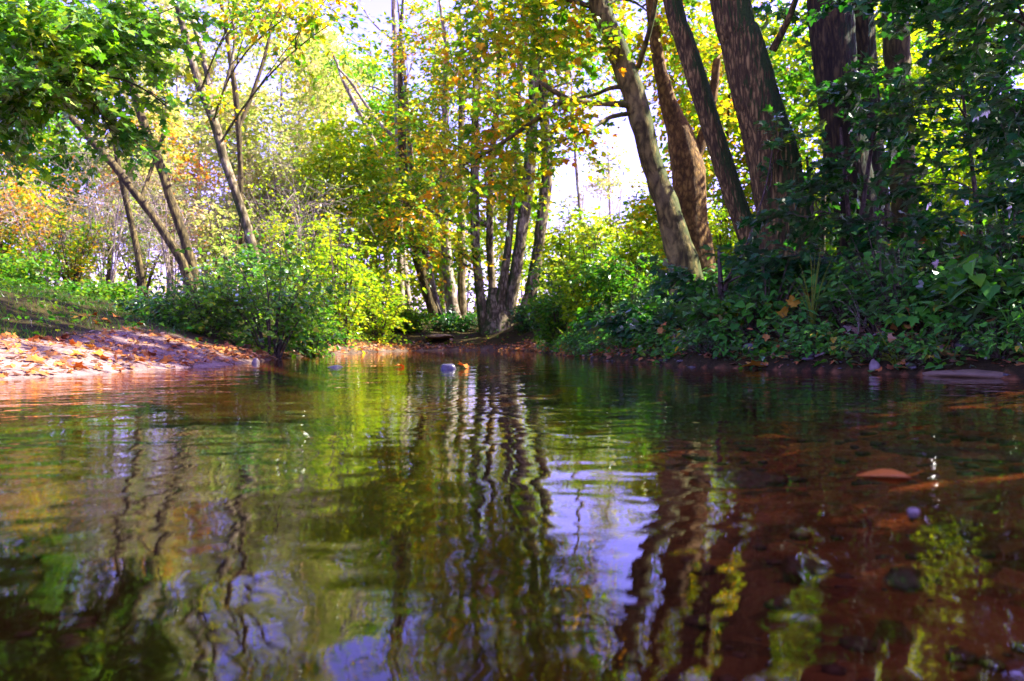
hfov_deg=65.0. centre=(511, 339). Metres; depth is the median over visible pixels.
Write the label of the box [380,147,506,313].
forest tree
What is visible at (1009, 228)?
bank plant
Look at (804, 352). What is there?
bank plant
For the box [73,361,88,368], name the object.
fallen leaf
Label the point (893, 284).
bank plant
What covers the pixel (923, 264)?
bank plant
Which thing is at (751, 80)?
old tree
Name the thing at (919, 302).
bank plant
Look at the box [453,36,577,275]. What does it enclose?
forest tree
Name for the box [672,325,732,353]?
bank plant
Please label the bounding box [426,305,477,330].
shrub
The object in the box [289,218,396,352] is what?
shrub
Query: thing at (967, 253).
bank grass
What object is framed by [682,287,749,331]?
bank plant
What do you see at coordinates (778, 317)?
bank plant
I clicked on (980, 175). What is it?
forest tree
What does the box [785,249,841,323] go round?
grass tuft
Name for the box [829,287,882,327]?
dry grass
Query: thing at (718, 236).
shrub
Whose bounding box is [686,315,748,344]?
bank plant
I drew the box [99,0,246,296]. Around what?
forest tree
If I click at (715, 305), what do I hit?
shrub
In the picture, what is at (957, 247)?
bank plant
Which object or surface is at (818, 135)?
forest tree
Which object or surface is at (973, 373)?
stone ledge
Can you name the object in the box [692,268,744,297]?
bank plant
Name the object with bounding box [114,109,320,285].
bare bush
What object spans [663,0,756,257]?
leaning tree
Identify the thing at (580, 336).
bank plant
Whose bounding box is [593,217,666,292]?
shrub
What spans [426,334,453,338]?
stone
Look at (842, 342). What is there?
bank plant
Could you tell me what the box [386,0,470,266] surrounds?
forest tree
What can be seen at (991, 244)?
bank plant
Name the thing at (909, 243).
bank plant
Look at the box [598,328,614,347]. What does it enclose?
bank plant
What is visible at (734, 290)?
bank plant
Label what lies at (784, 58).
forest tree
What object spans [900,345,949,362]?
bank plant
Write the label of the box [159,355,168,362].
fallen leaf
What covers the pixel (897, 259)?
bank plant
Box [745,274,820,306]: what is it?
bank plant
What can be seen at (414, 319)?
shrub
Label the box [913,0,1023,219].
forest tree
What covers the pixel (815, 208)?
shrub
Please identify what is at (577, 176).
forest tree
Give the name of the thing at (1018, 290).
bank plant
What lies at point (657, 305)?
bank plant
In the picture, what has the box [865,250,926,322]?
bank plant
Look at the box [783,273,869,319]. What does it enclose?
bank plant
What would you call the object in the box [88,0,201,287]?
slender tree
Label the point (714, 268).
bank plant
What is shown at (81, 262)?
shrub
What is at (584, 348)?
bank plant
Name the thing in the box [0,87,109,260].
forest tree
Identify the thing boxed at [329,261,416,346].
shrub
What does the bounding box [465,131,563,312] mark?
forest tree
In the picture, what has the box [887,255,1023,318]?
shrub
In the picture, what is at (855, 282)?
bank plant
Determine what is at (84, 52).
corner maple
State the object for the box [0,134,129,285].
bare bush
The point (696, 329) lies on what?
bank plant
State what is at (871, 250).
bank plant
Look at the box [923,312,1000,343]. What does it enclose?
bank plant
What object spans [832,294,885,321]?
bank plant
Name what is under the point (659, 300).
bank plant
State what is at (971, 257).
bank plant
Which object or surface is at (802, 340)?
bank plant
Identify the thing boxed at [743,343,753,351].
stone
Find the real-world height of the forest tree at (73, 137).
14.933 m
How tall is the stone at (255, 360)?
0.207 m
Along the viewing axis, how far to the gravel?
7.61 m
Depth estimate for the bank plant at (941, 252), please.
8.49 m
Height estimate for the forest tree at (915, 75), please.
5.904 m
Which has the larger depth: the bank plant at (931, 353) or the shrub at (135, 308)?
the shrub at (135, 308)
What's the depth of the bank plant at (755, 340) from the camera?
8.42 m
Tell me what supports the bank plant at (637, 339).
on the ground at (306, 616)
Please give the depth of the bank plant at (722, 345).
8.53 m
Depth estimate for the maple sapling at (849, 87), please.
9.19 m
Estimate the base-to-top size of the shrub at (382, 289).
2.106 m
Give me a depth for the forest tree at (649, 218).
22.93 m
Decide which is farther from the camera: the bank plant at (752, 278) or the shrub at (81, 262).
the shrub at (81, 262)
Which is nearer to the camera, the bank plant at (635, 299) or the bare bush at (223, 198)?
the bank plant at (635, 299)
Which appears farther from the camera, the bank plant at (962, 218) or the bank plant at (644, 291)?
the bank plant at (644, 291)
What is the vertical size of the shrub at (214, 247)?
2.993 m
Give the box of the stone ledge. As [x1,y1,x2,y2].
[922,369,1003,378]
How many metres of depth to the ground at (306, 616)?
2.43 m
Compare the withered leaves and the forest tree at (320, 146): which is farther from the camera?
the forest tree at (320, 146)
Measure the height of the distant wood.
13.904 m
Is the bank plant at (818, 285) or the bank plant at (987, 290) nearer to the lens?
the bank plant at (987, 290)
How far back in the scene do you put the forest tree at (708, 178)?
18.68 m
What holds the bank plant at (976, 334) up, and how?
on the ground at (306, 616)
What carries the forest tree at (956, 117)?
on the ground at (306, 616)
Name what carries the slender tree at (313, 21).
on the ground at (306, 616)
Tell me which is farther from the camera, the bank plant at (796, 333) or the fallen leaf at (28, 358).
the bank plant at (796, 333)
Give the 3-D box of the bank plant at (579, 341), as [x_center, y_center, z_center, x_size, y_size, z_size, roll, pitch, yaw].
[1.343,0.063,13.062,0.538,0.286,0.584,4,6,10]
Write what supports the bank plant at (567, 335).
on the ground at (306, 616)
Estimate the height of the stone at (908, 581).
0.029 m
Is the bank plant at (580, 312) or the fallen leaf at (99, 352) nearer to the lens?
the fallen leaf at (99, 352)
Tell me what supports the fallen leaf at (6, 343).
on the ground at (306, 616)
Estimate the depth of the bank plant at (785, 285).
9.26 m
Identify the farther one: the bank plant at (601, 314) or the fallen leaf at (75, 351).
the bank plant at (601, 314)
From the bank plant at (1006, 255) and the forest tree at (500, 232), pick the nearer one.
the bank plant at (1006, 255)
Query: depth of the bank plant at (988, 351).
6.27 m
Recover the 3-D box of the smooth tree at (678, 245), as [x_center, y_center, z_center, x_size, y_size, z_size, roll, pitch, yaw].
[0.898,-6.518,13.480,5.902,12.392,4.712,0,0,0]
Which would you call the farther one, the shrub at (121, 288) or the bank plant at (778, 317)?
the shrub at (121, 288)
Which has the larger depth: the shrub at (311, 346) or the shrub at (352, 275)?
the shrub at (352, 275)
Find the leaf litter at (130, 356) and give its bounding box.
[0,326,584,377]
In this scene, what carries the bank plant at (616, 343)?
on the ground at (306, 616)
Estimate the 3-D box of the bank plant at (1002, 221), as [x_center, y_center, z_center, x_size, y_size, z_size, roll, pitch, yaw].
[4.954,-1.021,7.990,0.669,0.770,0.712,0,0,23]
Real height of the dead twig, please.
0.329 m
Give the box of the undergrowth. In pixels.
[534,245,1010,364]
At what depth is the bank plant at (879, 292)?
7.95 m
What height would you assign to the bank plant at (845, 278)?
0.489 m
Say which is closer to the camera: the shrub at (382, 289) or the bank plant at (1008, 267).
the bank plant at (1008, 267)
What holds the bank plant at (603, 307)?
on the ground at (306, 616)
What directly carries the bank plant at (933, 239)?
on the ground at (306, 616)
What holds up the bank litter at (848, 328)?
on the ground at (306, 616)
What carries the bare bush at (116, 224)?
on the ground at (306, 616)
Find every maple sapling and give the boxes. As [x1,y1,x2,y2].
[637,104,826,316]
[724,58,973,296]
[740,3,872,254]
[806,0,1023,265]
[843,0,1023,258]
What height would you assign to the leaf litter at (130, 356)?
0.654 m
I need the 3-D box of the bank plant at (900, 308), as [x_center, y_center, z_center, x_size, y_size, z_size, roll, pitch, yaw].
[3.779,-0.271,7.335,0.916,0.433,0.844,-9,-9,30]
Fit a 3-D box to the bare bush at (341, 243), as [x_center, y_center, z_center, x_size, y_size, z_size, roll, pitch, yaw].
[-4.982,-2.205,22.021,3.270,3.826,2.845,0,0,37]
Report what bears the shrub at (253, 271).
on the ground at (306, 616)
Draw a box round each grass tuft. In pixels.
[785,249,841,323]
[879,346,911,364]
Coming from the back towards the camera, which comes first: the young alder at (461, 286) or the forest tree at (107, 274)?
the forest tree at (107, 274)
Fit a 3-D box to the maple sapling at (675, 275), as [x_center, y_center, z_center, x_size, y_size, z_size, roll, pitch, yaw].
[2.671,-1.474,9.705,2.272,2.772,1.807,0,0,0]
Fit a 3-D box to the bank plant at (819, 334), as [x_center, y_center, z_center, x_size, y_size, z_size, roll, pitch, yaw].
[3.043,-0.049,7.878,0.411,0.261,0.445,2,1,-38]
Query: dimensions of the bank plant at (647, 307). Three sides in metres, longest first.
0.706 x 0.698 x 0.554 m
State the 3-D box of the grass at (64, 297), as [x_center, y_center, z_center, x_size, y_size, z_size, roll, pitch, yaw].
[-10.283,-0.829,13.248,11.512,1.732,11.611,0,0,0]
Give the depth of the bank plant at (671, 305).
10.84 m
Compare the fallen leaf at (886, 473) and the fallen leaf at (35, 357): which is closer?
the fallen leaf at (886, 473)
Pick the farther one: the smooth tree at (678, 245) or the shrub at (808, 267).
the smooth tree at (678, 245)
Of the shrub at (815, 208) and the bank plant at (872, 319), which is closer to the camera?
the bank plant at (872, 319)
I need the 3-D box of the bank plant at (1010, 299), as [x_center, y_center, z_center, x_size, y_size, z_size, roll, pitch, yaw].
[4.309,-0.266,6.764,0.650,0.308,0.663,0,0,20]
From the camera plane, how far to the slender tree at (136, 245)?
17.95 m
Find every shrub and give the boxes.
[0,244,67,285]
[11,207,118,285]
[54,271,160,300]
[84,191,195,294]
[105,286,215,325]
[141,272,273,347]
[167,228,368,357]
[180,189,256,312]
[184,229,308,336]
[231,145,350,291]
[246,212,360,320]
[263,291,358,355]
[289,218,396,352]
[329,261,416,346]
[347,260,409,319]
[380,300,442,332]
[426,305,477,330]
[502,304,546,333]
[509,262,584,352]
[522,202,611,299]
[528,214,631,326]
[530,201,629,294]
[567,247,667,313]
[583,301,691,342]
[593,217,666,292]
[686,284,789,328]
[707,196,754,269]
[793,257,869,298]
[803,155,836,256]
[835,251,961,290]
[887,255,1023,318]
[890,194,972,249]
[951,202,1018,241]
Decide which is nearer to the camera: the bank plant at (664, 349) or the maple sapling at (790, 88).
the bank plant at (664, 349)
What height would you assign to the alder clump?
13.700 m
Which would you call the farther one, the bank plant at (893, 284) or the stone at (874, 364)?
the bank plant at (893, 284)
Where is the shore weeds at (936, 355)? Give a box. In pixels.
[535,321,1023,371]
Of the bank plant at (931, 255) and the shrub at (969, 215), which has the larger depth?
the shrub at (969, 215)
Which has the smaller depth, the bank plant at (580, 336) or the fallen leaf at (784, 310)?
the fallen leaf at (784, 310)
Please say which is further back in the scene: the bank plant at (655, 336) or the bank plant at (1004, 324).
the bank plant at (655, 336)
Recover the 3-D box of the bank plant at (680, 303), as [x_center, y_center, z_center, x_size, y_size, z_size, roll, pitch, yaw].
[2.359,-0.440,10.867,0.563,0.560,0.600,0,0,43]
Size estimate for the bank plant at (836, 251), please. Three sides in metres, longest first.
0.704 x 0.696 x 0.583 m
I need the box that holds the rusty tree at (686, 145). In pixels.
[585,0,785,276]
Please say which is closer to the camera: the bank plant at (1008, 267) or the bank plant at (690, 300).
the bank plant at (1008, 267)
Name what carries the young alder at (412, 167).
on the ground at (306, 616)
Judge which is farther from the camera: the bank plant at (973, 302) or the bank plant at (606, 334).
the bank plant at (606, 334)
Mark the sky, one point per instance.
(626, 139)
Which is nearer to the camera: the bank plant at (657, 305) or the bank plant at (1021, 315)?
the bank plant at (1021, 315)
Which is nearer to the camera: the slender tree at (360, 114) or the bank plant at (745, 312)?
the bank plant at (745, 312)
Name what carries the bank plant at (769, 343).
on the ground at (306, 616)
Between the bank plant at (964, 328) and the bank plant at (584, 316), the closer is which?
the bank plant at (964, 328)
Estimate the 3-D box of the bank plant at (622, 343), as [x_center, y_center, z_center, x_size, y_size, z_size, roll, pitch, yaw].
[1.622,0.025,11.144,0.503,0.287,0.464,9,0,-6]
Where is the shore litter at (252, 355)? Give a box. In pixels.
[204,331,674,359]
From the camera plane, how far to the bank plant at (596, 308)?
14.69 m
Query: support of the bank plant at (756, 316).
on the ground at (306, 616)
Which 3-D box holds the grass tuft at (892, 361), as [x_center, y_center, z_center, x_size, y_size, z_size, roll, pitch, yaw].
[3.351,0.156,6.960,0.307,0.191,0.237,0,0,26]
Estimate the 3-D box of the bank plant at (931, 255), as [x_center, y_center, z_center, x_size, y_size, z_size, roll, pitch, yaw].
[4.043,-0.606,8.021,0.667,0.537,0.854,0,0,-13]
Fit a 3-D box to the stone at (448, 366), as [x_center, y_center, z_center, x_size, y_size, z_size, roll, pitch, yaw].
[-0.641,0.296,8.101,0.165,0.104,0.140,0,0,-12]
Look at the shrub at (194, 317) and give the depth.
12.01 m
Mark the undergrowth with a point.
(758, 337)
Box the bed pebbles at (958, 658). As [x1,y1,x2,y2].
[0,430,1023,680]
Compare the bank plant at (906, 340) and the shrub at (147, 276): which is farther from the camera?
the shrub at (147, 276)
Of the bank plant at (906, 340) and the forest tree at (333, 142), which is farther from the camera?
the forest tree at (333, 142)
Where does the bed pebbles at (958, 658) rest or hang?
on the ground at (306, 616)
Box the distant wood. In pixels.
[3,190,752,312]
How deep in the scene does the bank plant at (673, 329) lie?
10.24 m
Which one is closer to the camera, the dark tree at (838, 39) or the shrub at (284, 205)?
the dark tree at (838, 39)
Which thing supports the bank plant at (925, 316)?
on the ground at (306, 616)
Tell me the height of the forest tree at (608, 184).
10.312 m
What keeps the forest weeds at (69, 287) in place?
on the ground at (306, 616)
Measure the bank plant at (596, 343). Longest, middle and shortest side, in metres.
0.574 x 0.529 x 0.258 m
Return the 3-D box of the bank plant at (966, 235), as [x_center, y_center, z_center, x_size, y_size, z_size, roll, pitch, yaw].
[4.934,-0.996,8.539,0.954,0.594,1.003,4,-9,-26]
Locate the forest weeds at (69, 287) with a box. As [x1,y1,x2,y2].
[0,274,589,347]
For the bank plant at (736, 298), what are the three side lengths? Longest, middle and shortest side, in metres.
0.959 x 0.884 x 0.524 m
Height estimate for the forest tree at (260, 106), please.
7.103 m
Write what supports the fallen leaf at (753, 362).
on the ground at (306, 616)
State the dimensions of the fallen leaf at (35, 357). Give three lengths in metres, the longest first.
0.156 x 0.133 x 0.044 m
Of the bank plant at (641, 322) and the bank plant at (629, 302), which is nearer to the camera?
the bank plant at (641, 322)
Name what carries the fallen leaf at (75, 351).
on the ground at (306, 616)
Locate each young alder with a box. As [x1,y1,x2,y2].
[326,0,441,324]
[371,0,481,314]
[383,0,483,323]
[417,5,494,323]
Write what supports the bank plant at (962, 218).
on the ground at (306, 616)
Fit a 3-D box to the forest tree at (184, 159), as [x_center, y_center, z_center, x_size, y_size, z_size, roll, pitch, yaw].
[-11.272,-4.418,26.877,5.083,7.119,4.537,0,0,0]
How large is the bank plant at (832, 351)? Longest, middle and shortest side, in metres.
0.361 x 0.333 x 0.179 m
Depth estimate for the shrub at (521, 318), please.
22.02 m
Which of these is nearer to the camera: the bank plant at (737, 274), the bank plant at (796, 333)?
the bank plant at (796, 333)
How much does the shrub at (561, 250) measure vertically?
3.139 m
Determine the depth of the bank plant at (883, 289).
7.90 m
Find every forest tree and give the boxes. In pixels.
[0,0,111,264]
[0,5,138,264]
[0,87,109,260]
[0,163,75,280]
[38,0,210,295]
[44,132,134,286]
[96,93,237,290]
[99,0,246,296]
[117,27,266,284]
[176,0,383,205]
[181,66,322,281]
[217,0,382,219]
[236,144,354,308]
[270,101,414,317]
[283,23,369,237]
[333,37,437,302]
[340,94,433,257]
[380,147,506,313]
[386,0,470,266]
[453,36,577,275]
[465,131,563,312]
[542,12,625,232]
[555,136,647,259]
[598,181,663,286]
[606,0,743,269]
[638,11,822,273]
[719,0,882,255]
[736,2,954,228]
[800,7,1020,245]
[817,2,1023,216]
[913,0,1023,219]
[923,73,1023,218]
[986,73,1023,210]
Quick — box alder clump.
[336,0,649,335]
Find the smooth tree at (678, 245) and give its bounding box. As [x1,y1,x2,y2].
[417,0,720,294]
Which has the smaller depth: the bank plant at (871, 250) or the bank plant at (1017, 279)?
the bank plant at (1017, 279)
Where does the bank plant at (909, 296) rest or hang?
on the ground at (306, 616)
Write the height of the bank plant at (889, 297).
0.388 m
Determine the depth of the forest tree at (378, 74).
43.57 m
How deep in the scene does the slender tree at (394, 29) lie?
25.94 m
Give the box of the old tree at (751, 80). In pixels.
[710,0,880,269]
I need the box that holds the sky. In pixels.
[0,0,1023,312]
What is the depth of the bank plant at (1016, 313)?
6.48 m
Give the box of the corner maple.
[0,0,234,189]
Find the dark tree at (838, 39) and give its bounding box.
[807,0,892,256]
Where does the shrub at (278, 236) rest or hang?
on the ground at (306, 616)
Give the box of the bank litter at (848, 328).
[523,325,1023,371]
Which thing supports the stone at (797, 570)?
in the water
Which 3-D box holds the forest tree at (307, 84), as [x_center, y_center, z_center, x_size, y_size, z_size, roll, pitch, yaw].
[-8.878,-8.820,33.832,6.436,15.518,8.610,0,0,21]
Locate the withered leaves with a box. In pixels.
[559,231,1023,355]
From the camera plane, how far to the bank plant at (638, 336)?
10.37 m
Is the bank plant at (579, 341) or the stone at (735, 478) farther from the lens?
the bank plant at (579, 341)
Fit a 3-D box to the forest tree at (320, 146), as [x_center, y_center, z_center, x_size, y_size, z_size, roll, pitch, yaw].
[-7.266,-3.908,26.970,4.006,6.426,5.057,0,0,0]
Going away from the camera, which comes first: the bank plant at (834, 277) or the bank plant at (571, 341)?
the bank plant at (834, 277)
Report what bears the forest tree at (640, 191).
on the ground at (306, 616)
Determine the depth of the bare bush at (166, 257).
18.81 m
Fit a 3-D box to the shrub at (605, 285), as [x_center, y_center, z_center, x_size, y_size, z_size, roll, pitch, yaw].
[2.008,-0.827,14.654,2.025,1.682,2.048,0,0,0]
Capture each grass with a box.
[0,279,298,338]
[560,221,1023,354]
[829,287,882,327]
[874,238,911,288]
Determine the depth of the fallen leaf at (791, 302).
8.30 m
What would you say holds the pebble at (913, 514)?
in the water
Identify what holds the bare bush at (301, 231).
on the ground at (306, 616)
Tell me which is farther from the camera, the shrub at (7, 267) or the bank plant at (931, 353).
the shrub at (7, 267)
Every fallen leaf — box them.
[0,339,13,345]
[25,354,35,361]
[31,353,45,362]
[57,333,68,338]
[69,349,84,355]
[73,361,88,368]
[90,350,106,355]
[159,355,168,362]
[740,360,762,366]
[776,306,788,317]
[785,295,800,307]
[856,469,923,477]
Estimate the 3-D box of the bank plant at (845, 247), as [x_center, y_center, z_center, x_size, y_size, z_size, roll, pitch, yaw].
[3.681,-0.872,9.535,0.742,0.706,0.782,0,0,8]
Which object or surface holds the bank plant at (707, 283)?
on the ground at (306, 616)
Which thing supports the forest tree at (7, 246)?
on the ground at (306, 616)
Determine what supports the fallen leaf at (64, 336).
on the leaf litter at (130, 356)
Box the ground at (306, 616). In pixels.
[0,262,1023,680]
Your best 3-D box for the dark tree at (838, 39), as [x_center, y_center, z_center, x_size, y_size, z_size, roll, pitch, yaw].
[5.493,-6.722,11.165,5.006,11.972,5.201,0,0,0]
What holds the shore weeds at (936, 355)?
on the ground at (306, 616)
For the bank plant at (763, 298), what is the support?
on the ground at (306, 616)
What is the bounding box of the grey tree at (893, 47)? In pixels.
[881,4,919,250]
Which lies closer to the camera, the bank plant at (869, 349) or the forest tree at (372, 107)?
the bank plant at (869, 349)
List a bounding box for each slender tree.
[13,7,200,306]
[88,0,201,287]
[92,0,181,300]
[165,0,391,324]
[190,1,315,293]
[292,21,422,309]
[337,0,451,305]
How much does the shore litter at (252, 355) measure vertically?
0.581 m
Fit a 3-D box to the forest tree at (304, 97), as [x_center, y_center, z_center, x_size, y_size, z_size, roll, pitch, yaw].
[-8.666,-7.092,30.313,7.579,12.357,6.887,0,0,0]
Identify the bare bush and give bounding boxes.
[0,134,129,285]
[24,119,182,291]
[106,137,227,298]
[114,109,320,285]
[180,76,378,277]
[193,125,377,313]
[283,191,394,316]
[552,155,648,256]
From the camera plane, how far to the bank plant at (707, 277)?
11.97 m
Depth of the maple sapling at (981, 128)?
8.73 m
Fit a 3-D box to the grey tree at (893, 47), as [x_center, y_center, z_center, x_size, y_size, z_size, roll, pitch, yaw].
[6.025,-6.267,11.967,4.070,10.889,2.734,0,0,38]
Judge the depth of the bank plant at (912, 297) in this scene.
7.36 m
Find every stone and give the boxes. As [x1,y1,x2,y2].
[252,358,259,362]
[328,365,341,367]
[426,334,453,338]
[440,363,455,368]
[688,467,788,488]
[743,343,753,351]
[780,555,821,585]
[869,359,879,370]
[871,445,1023,462]
[885,571,925,592]
[954,339,971,349]
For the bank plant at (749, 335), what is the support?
on the ground at (306, 616)
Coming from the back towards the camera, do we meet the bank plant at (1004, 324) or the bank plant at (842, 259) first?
the bank plant at (842, 259)
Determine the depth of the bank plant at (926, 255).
8.36 m
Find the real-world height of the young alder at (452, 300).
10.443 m
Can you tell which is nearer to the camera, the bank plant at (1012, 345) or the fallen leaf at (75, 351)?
the bank plant at (1012, 345)
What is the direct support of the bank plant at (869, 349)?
on the ground at (306, 616)
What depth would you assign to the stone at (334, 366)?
8.55 m
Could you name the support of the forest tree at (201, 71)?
on the ground at (306, 616)
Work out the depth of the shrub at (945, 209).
12.75 m
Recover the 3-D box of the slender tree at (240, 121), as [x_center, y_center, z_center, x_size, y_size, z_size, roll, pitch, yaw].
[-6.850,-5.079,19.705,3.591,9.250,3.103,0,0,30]
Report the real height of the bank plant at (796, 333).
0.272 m
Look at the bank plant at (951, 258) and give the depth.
8.15 m
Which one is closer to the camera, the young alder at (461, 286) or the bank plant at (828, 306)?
the bank plant at (828, 306)
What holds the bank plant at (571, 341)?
on the ground at (306, 616)
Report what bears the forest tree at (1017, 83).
on the ground at (306, 616)
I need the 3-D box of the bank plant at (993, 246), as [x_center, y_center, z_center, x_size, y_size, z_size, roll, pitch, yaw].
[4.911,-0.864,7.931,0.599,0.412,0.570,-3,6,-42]
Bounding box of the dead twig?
[815,324,884,356]
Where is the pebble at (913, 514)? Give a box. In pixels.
[907,508,919,521]
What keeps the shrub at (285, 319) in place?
on the ground at (306, 616)
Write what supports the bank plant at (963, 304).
on the ground at (306, 616)
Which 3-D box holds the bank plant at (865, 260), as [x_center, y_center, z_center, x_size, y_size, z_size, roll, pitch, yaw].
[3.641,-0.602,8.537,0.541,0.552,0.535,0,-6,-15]
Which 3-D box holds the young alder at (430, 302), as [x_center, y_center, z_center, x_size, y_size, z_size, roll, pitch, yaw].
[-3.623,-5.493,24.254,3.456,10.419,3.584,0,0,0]
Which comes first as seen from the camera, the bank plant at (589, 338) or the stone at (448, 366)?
the stone at (448, 366)
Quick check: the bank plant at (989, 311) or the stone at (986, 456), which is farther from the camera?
the bank plant at (989, 311)
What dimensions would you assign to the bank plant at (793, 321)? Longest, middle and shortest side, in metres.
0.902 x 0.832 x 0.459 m
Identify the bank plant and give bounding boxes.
[557,329,575,341]
[558,337,578,349]
[571,300,599,334]
[572,326,590,342]
[573,307,607,332]
[578,300,605,321]
[578,334,591,348]
[580,341,597,353]
[587,332,610,344]
[589,334,611,347]
[590,294,625,319]
[591,304,613,321]
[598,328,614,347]
[603,335,631,351]
[605,284,643,314]
[611,337,630,348]
[619,284,645,312]
[623,329,653,344]
[632,320,671,343]
[638,284,661,299]
[638,300,672,320]
[639,309,678,328]
[639,326,675,344]
[640,274,668,301]
[643,278,661,295]
[646,294,671,310]
[651,275,694,307]
[652,323,686,337]
[654,341,677,359]
[659,299,687,327]
[664,321,721,345]
[671,287,688,321]
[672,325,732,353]
[677,290,722,328]
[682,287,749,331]
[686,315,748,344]
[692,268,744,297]
[693,269,717,284]
[702,263,716,276]
[704,257,722,277]
[705,270,734,293]
[706,337,742,357]
[707,298,787,337]
[710,271,756,293]
[715,274,758,302]
[726,289,796,329]
[732,275,796,294]
[732,327,756,341]
[733,257,810,325]
[733,337,772,350]
[743,297,775,330]
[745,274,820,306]
[748,337,777,349]
[760,299,846,340]
[761,311,799,328]
[769,273,808,296]
[779,326,833,348]
[782,332,829,353]
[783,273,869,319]
[787,339,826,357]
[798,238,852,276]
[798,322,845,342]
[800,321,840,341]
[811,272,859,301]
[814,282,877,326]
[818,243,872,266]
[818,266,885,309]
[819,341,853,355]
[824,257,872,291]
[826,270,906,311]
[827,329,881,353]
[828,230,920,305]
[832,227,924,270]
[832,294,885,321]
[834,328,906,362]
[837,272,911,319]
[839,301,909,333]
[859,281,949,330]
[864,285,909,314]
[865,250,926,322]
[868,272,908,299]
[870,238,967,274]
[872,255,917,281]
[873,252,928,278]
[876,250,942,281]
[877,292,962,329]
[879,270,907,298]
[884,236,938,262]
[886,331,942,355]
[894,271,942,306]
[897,279,927,306]
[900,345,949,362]
[905,290,948,319]
[913,241,961,267]
[916,216,974,249]
[919,306,994,340]
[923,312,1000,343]
[925,216,1000,252]
[925,254,1023,316]
[928,243,968,263]
[929,256,1023,320]
[936,253,982,266]
[945,227,984,259]
[952,280,1020,320]
[952,289,1022,331]
[954,286,1023,333]
[956,210,1023,266]
[958,319,1006,340]
[963,321,1023,359]
[965,287,1022,320]
[970,207,1023,257]
[972,224,1022,260]
[972,265,1016,295]
[974,310,1023,333]
[976,335,1018,357]
[978,239,1023,263]
[980,215,1022,243]
[985,258,1023,301]
[995,299,1023,326]
[996,313,1023,338]
[999,291,1023,311]
[1000,334,1023,353]
[1010,276,1023,303]
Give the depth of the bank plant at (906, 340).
6.89 m
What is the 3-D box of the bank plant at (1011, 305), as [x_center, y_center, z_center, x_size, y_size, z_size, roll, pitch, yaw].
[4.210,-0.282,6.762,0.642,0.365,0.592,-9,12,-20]
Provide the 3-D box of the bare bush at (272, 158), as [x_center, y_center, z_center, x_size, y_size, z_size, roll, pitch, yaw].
[-7.283,-4.231,26.146,7.198,8.630,8.049,0,0,0]
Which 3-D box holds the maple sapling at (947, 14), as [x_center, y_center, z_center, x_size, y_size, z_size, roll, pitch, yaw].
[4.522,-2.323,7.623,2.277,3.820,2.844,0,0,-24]
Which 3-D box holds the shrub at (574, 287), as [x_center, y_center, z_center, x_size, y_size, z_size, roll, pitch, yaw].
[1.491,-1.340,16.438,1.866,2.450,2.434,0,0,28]
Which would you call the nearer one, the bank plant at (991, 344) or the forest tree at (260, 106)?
the bank plant at (991, 344)
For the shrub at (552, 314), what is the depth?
17.36 m
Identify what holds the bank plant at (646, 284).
on the ground at (306, 616)
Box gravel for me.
[533,342,1010,375]
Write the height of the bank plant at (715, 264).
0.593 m
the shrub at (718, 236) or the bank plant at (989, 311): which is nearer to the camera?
the bank plant at (989, 311)
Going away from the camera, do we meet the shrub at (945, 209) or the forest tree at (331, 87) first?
the shrub at (945, 209)
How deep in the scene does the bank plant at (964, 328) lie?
6.82 m
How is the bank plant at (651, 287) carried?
on the ground at (306, 616)
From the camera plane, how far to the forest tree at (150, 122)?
23.76 m
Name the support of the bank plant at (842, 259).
on the ground at (306, 616)
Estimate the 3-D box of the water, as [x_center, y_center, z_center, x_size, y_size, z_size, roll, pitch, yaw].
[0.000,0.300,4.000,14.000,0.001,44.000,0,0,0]
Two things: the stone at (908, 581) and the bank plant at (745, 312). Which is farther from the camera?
the bank plant at (745, 312)
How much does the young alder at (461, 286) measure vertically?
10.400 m
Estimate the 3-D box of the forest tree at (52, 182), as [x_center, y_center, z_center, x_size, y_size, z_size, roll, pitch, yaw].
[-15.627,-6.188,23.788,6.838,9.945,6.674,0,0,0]
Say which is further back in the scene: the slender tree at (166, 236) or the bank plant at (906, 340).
the slender tree at (166, 236)
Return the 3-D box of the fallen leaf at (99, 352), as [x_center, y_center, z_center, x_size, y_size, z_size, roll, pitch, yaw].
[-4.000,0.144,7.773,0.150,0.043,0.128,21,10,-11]
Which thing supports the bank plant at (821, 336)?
on the ground at (306, 616)
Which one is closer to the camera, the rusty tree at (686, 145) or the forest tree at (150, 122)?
the rusty tree at (686, 145)
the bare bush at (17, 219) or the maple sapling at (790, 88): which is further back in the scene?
the bare bush at (17, 219)
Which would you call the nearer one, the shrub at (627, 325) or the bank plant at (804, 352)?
the bank plant at (804, 352)
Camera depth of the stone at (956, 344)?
6.67 m
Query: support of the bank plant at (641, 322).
on the ground at (306, 616)

